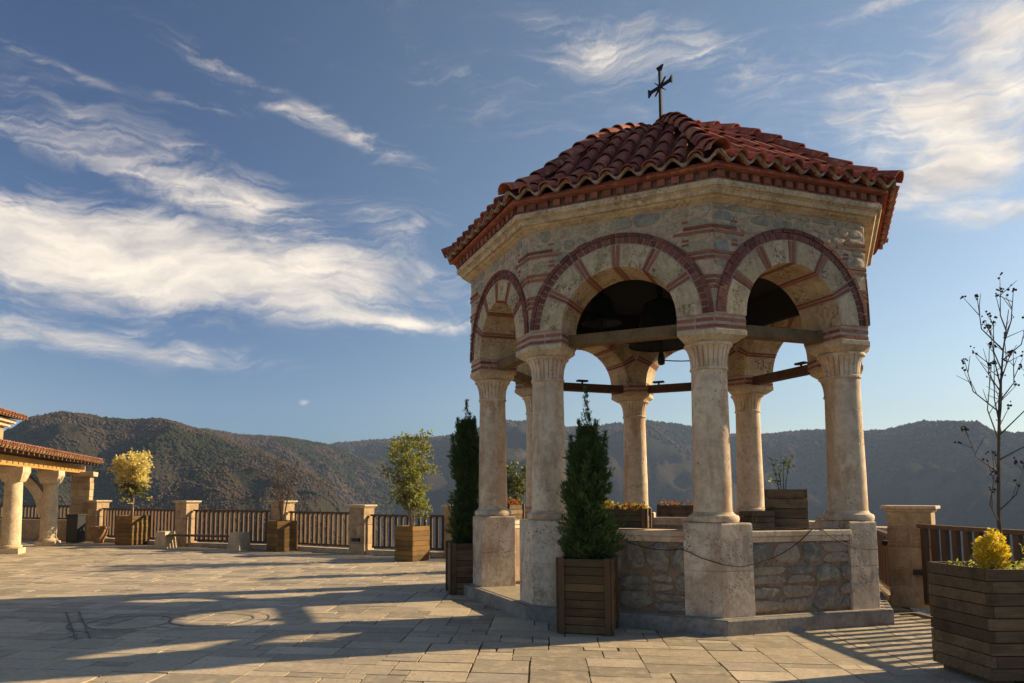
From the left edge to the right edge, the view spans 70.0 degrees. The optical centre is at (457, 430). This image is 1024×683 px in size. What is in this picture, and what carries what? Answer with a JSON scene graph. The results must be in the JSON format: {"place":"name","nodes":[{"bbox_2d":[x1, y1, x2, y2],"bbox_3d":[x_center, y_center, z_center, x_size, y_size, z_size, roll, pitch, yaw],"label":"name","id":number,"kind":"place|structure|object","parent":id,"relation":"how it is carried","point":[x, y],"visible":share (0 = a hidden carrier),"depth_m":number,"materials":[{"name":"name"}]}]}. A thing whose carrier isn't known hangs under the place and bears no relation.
{"place":"outdoors","nodes":[
{"label":"outdoors","id":0,"kind":"place"},
{"bbox_2d":[0,539,1023,682],"bbox_3d":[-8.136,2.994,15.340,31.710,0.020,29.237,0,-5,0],"label":"paving","id":1,"kind":"structure","parent":0,"point":[311,604],"depth_m":8.30,"materials":[{"name":"stone"}]},
{"bbox_2d":[0,519,66,539],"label":"wall","id":2,"kind":"structure","parent":1,"relation":"on","point":[30,529],"depth_m":27.21,"materials":[{"name":"stone"}]},
{"bbox_2d":[0,505,71,518],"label":"terrace fence","id":3,"kind":"object","parent":2,"relation":"on","point":[35,510],"visible":0.28,"depth_m":27.48,"materials":[{"name":"brown wood"}]},
{"bbox_2d":[0,439,103,553],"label":"portico","id":4,"kind":"structure","parent":1,"relation":"on","point":[19,462],"depth_m":23.06,"materials":[{"name":"stone"}]},
{"bbox_2d":[0,407,27,438],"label":"stone building","id":5,"kind":"structure","parent":4,"relation":"on","point":[6,417],"depth_m":23.40,"materials":[{"name":"beige stone"}]},
{"bbox_2d":[65,514,86,542],"bbox_3d":[-13.000,3.342,24.800,0.500,0.950,0.460,-1,-5,12],"label":"litter bin","id":6,"kind":"object","parent":1,"relation":"on","point":[75,527],"visible":1,"depth_m":24.62,"materials":[{"name":"black plastic"}]},
{"bbox_2d":[85,500,111,540],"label":"stone pillar","id":7,"kind":"structure","parent":1,"relation":"on","point":[95,514],"depth_m":25.92,"materials":[{"name":"beige stone"}]},
{"bbox_2d":[89,526,109,542],"bbox_3d":[-12.200,3.562,24.780,0.620,0.570,0.620,0,-5,0],"label":"terracotta urn","id":8,"kind":"object","parent":1,"relation":"on","point":[98,534],"visible":0.95,"depth_m":24.60,"materials":[{"name":"ceramic"}]},
{"bbox_2d":[104,538,154,544],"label":"kerb","id":9,"kind":"structure","parent":1,"relation":"on","point":[150,542],"depth_m":25.22,"materials":[{"name":"stone"}]},
{"bbox_2d":[102,508,175,538],"bbox_3d":[-10.810,3.169,24.765,4.376,1.005,0.100,-3,-6,33],"label":"terrace fence","id":10,"kind":"object","parent":9,"relation":"on","point":[110,513],"visible":0.53,"depth_m":24.44,"materials":[{"name":"brown wood"}]},
{"bbox_2d":[115,515,149,544],"bbox_3d":[-10.750,3.297,24.101,0.747,0.939,0.748,-2,-6,24],"label":"planter box","id":11,"kind":"object","parent":1,"relation":"on","point":[132,530],"visible":1,"depth_m":23.83,"materials":[{"name":"brown wood"}]},
{"bbox_2d":[106,448,153,515],"bbox_3d":[-10.745,1.749,24.259,1.483,2.387,1.349,-2,-6,23],"label":"golden tree","id":12,"kind":"object","parent":11,"relation":"on","point":[133,478],"visible":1,"depth_m":23.99,"materials":[{"name":"yellow plant"}]},
{"bbox_2d":[65,610,269,639],"bbox_3d":[-3.803,2.461,9.556,2.475,0.009,2.208,2,-6,-25],"label":"paving inlay","id":13,"kind":"object","parent":1,"relation":"on","point":[86,626],"visible":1,"depth_m":9.16,"materials":[{"name":"grey stone"}]},
{"bbox_2d":[173,501,201,546],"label":"stone pillar","id":14,"kind":"structure","parent":1,"relation":"on","point":[184,518],"depth_m":23.22,"materials":[{"name":"beige stone"}]},
{"bbox_2d":[154,531,250,550],"bbox_3d":[-7.750,3.343,22.089,3.038,0.520,0.598,-2,-5,17],"label":"stone bench","id":15,"kind":"object","parent":1,"relation":"on","point":[238,541],"visible":1,"depth_m":21.91,"materials":[{"name":"grey stone"}]},
{"bbox_2d":[187,542,266,548],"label":"kerb","id":16,"kind":"structure","parent":1,"relation":"on","point":[223,545],"depth_m":22.76,"materials":[{"name":"stone"}]},
{"bbox_2d":[193,510,270,542],"bbox_3d":[-7.020,2.994,22.773,3.040,0.995,0.100,-2,-6,21],"label":"terrace fence","id":17,"kind":"object","parent":16,"relation":"on","point":[233,523],"visible":0.79,"depth_m":22.80,"materials":[{"name":"brown wood"}]},
{"bbox_2d":[266,520,297,551],"bbox_3d":[-5.130,3.084,21.308,0.667,0.859,0.666,4,-7,-40],"label":"planter box","id":18,"kind":"object","parent":1,"relation":"on","point":[282,535],"visible":1,"depth_m":21.07,"materials":[{"name":"brown wood"}]},
{"bbox_2d":[267,454,300,520],"bbox_3d":[-5.105,1.727,21.446,0.901,2.031,1.066,-5,-7,41],"label":"bare shrub","id":19,"kind":"object","parent":18,"relation":"on","point":[281,498],"visible":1,"depth_m":21.35,"materials":[{"name":"brown plant"}]},
{"bbox_2d":[268,501,297,520],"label":"stone pillar","id":20,"kind":"structure","parent":1,"relation":"on","point":[275,513],"depth_m":21.99,"materials":[{"name":"beige stone"}]},
{"bbox_2d":[297,545,348,552],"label":"kerb","id":21,"kind":"structure","parent":1,"relation":"on","point":[323,549],"depth_m":20.91,"materials":[{"name":"stone"}]},
{"bbox_2d":[288,511,349,546],"bbox_3d":[-3.995,2.862,21.203,2.632,0.975,0.100,-4,-6,35],"label":"terrace fence","id":22,"kind":"object","parent":21,"relation":"on","point":[322,527],"visible":0.8,"depth_m":21.14,"materials":[{"name":"brown wood"}]},
{"bbox_2d":[346,504,377,554],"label":"stone pillar","id":23,"kind":"structure","parent":1,"relation":"on","point":[360,522],"depth_m":20.08,"materials":[{"name":"beige stone"}]},
{"bbox_2d":[351,538,359,541],"bbox_3d":[-2.801,3.015,20.013,0.260,0.090,0.070,-3,-6,28],"label":"step light","id":24,"kind":"object","parent":23,"relation":"attached to","point":[355,539],"visible":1,"depth_m":19.97,"materials":[{"name":"black plastic"}]},
{"bbox_2d":[366,549,444,557],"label":"kerb","id":25,"kind":"structure","parent":1,"relation":"on","point":[392,553],"depth_m":19.70,"materials":[{"name":"stone"}]},
{"bbox_2d":[370,514,443,549],"bbox_3d":[-1.345,2.751,19.707,2.289,0.925,0.100,-2,-6,23],"label":"terrace fence","id":26,"kind":"object","parent":25,"relation":"on","point":[396,516],"visible":0.66,"depth_m":19.86,"materials":[{"name":"brown wood"}]},
{"bbox_2d":[395,525,429,560],"bbox_3d":[-1.131,2.811,18.171,0.626,0.839,0.627,-4,-7,40],"label":"planter box","id":27,"kind":"object","parent":1,"relation":"on","point":[412,543],"visible":0.99,"depth_m":17.94,"materials":[{"name":"brown wood"}]},
{"bbox_2d":[377,428,442,525],"bbox_3d":[-1.113,1.235,18.274,1.831,2.503,1.566,-3,-6,33],"label":"leafy tree","id":28,"kind":"object","parent":27,"relation":"in","point":[410,494],"visible":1,"depth_m":18.14,"materials":[{"name":"green plant"}]},
{"bbox_2d":[441,505,452,557],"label":"stone pillar","id":29,"kind":"structure","parent":1,"relation":"on","point":[447,511],"depth_m":19.01,"materials":[{"name":"beige stone"}]},
{"bbox_2d":[445,541,472,594],"bbox_3d":[0.170,2.278,12.144,0.670,0.830,0.650,1,-5,-8],"label":"planter box","id":30,"kind":"object","parent":1,"relation":"on","point":[459,567],"visible":0.49,"depth_m":11.84,"materials":[{"name":"brown wood"}]},
{"bbox_2d":[444,399,478,543],"bbox_3d":[0.157,0.715,12.287,0.774,2.530,0.800,-4,-7,38],"label":"conifer shrub","id":31,"kind":"object","parent":30,"relation":"on","point":[465,493],"visible":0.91,"depth_m":12.15,"materials":[{"name":"green plant"}]},
{"bbox_2d":[556,554,618,635],"bbox_3d":[1.560,1.948,8.710,0.660,0.870,0.610,-2,-5,18],"label":"planter box","id":32,"kind":"object","parent":1,"relation":"on","point":[587,599],"visible":0.95,"depth_m":8.45,"materials":[{"name":"brown wood"}]},
{"bbox_2d":[555,386,630,558],"bbox_3d":[1.604,0.548,8.884,0.827,2.210,0.938,1,-5,-14],"label":"conifer shrub","id":33,"kind":"object","parent":32,"relation":"in","point":[586,530],"visible":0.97,"depth_m":8.66,"materials":[{"name":"green plant"}]},
{"bbox_2d":[441,64,903,635],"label":"bell pavilion","id":34,"kind":"structure","parent":1,"relation":"on","point":[759,246],"depth_m":9.46,"materials":[{"name":"stone"}]},
{"bbox_2d":[507,504,524,518],"bbox_3d":[0.904,1.423,12.687,0.290,0.260,0.800,-3,-6,27],"label":"flower trough","id":35,"kind":"object","parent":34,"relation":"on","point":[518,511],"visible":0.41,"depth_m":12.74,"materials":[{"name":"brown wood"}]},
{"bbox_2d":[507,497,521,505],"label":"trough flowers","id":36,"kind":"object","parent":35,"relation":"on","point":[510,502],"visible":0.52,"depth_m":12.71,"materials":[{"name":"orange plant"}]},
{"bbox_2d":[582,289,621,331],"bbox_3d":[2.380,-1.944,12.035,0.640,1.040,0.640,0,-5,0],"label":"church bell","id":37,"kind":"object","parent":34,"relation":"hanging from","point":[601,315],"visible":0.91,"depth_m":11.90,"materials":[{"name":"brown metal"}]},
{"bbox_2d":[600,508,651,528],"bbox_3d":[2.126,1.121,9.299,0.650,0.250,0.290,-3,-6,27],"label":"flower trough","id":38,"kind":"object","parent":34,"relation":"on","point":[641,518],"visible":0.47,"depth_m":9.15,"materials":[{"name":"brown wood"}]},
{"bbox_2d":[603,500,648,511],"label":"trough flowers","id":39,"kind":"object","parent":38,"relation":"on","point":[608,505],"visible":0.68,"depth_m":9.27,"materials":[{"name":"yellow plant"}]},
{"bbox_2d":[629,285,684,364],"bbox_3d":[3.350,-1.764,12.019,1.040,1.400,1.040,0,-5,0],"label":"church bell","id":40,"kind":"object","parent":34,"relation":"hanging from","point":[659,310],"visible":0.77,"depth_m":11.90,"materials":[{"name":"brown metal"}]},
{"bbox_2d":[657,504,692,516],"bbox_3d":[4.293,1.560,14.099,0.800,0.240,0.290,-3,-6,27],"label":"flower trough","id":41,"kind":"object","parent":34,"relation":"on","point":[675,511],"visible":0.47,"depth_m":14.02,"materials":[{"name":"brown wood"}]},
{"bbox_2d":[658,499,692,506],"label":"trough flowers","id":42,"kind":"object","parent":41,"relation":"in","point":[665,501],"visible":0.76,"depth_m":14.11,"materials":[{"name":"red plant"}]},
{"bbox_2d":[663,339,742,361],"bbox_3d":[4.357,-1.442,12.637,2.490,0.768,0.018,4,-6,-37],"label":"bell rope","id":43,"kind":"object","parent":34,"relation":"attached to","point":[689,360],"visible":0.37,"depth_m":12.12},
{"bbox_2d":[613,528,876,566],"bbox_3d":[3.368,1.437,8.933,3.924,0.453,0.855,0,-5,0],"label":"power cable","id":44,"kind":"object","parent":34,"relation":"on","point":[760,561],"visible":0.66,"depth_m":8.83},
{"bbox_2d":[739,511,774,527],"bbox_3d":[3.734,1.114,9.083,0.344,0.209,0.244,2,-5,-18],"label":"flower trough","id":45,"kind":"object","parent":34,"relation":"on","point":[759,519],"visible":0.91,"depth_m":8.98,"materials":[{"name":"brown wood"}]},
{"bbox_2d":[764,489,808,527],"bbox_3d":[4.226,1.004,9.364,0.500,0.479,0.508,-2,-6,24],"label":"planter box","id":46,"kind":"object","parent":34,"relation":"on","point":[789,507],"visible":0.88,"depth_m":9.13,"materials":[{"name":"brown wood"}]},
{"bbox_2d":[765,453,794,488],"bbox_3d":[4.179,0.575,9.417,0.334,0.601,0.292,-5,-7,42],"label":"sapling","id":47,"kind":"object","parent":46,"relation":"on","point":[787,469],"visible":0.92,"depth_m":9.40,"materials":[{"name":"green plant"}]},
{"bbox_2d":[794,361,807,365],"bbox_3d":[5.814,-1.109,12.314,0.100,0.078,0.220,2,-5,-18],"label":"floodlight","id":48,"kind":"object","parent":34,"relation":"on","point":[801,363],"visible":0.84,"depth_m":12.28,"materials":[{"name":"black plastic"}]},
{"bbox_2d":[876,526,886,530],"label":"stone pillar","id":49,"kind":"structure","parent":1,"relation":"on","point":[884,528],"depth_m":13.93,"materials":[{"name":"beige stone"}]},
{"bbox_2d":[879,579,890,603],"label":"kerb","id":50,"kind":"structure","parent":1,"relation":"on","point":[884,588],"depth_m":11.52,"materials":[{"name":"stone"}]},
{"bbox_2d":[876,528,890,586],"bbox_3d":[7.350,2.190,12.554,0.100,0.895,3.116,-2,-6,24],"label":"terrace fence","id":51,"kind":"object","parent":50,"relation":"on","point":[883,565],"visible":0.49,"depth_m":12.42,"materials":[{"name":"brown wood"}]},
{"bbox_2d":[880,505,939,608],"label":"stone pillar","id":52,"kind":"structure","parent":1,"relation":"on","point":[904,555],"depth_m":10.49,"materials":[{"name":"beige stone"}]},
{"bbox_2d":[882,540,887,545],"bbox_3d":[6.420,1.688,10.895,0.100,0.070,0.200,-4,-7,38],"label":"step light","id":53,"kind":"object","parent":52,"relation":"attached to","point":[884,542],"visible":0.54,"depth_m":10.83,"materials":[{"name":"black plastic"}]},
{"bbox_2d":[913,569,922,574],"bbox_3d":[6.577,2.018,10.320,0.200,0.070,0.100,-4,-7,38],"label":"step light","id":54,"kind":"object","parent":52,"relation":"attached to","point":[917,572],"visible":0.56,"depth_m":10.31,"materials":[{"name":"black plastic"}]},
{"bbox_2d":[916,524,1023,605],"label":"terrace fence","id":55,"kind":"object","parent":52,"relation":"attached to","point":[1018,538],"visible":0.41,"depth_m":9.55,"materials":[{"name":"brown wood"}]},
{"bbox_2d":[927,561,1023,682],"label":"planter box","id":56,"kind":"object","parent":1,"relation":"on","point":[977,623],"visible":1,"depth_m":6.26,"materials":[{"name":"brown wood"}]},
{"bbox_2d":[948,544,1023,568],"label":"ground cover","id":57,"kind":"object","parent":56,"relation":"in","point":[1011,564],"visible":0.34,"depth_m":6.63,"materials":[{"name":"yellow plant"}]},
{"bbox_2d":[954,272,1023,568],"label":"bare sapling","id":58,"kind":"object","parent":56,"relation":"on","point":[999,432],"visible":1,"depth_m":6.96,"materials":[{"name":"brown plant"}]},
{"bbox_2d":[969,528,1015,568],"bbox_3d":[4.665,1.055,6.351,0.358,0.410,0.324,0,-5,0],"label":"yellow shrub","id":59,"kind":"object","parent":56,"relation":"on","point":[993,552],"visible":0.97,"depth_m":6.30,"materials":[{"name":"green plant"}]},
{"bbox_3d":[1.250,2.617,15.728,0.650,0.800,0.650,2,-5,-20],"label":"planter box","id":60,"kind":"object","parent":1,"relation":"on","visible":0},
{"bbox_2d":[507,460,525,506],"bbox_3d":[1.249,1.615,15.800,0.656,1.933,0.667,-5,-7,42],"label":"leafy shrub","id":61,"kind":"object","parent":60,"relation":"in","point":[517,485],"visible":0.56,"depth_m":15.75,"materials":[{"name":"green plant"}]},
{"bbox_2d":[0,415,1023,613],"bbox_3d":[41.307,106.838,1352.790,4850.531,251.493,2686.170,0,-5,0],"label":"hills","id":62,"kind":"structure","parent":0,"point":[961,496],"depth_m":864.91,"materials":[{"name":"green plant"}]},
{"bbox_2d":[0,410,1023,551],"bbox_3d":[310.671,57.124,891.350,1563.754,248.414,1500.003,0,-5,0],"label":"distant woods","id":63,"kind":"object","parent":62,"relation":"on","point":[271,448],"visible":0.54,"depth_m":800.16,"materials":[{"name":"green plant"}]},
{"bbox_2d":[0,0,1023,443],"label":"sky","id":64,"kind":"structure","parent":0,"point":[233,216],"materials":[{"name":"blue"}]}
]}

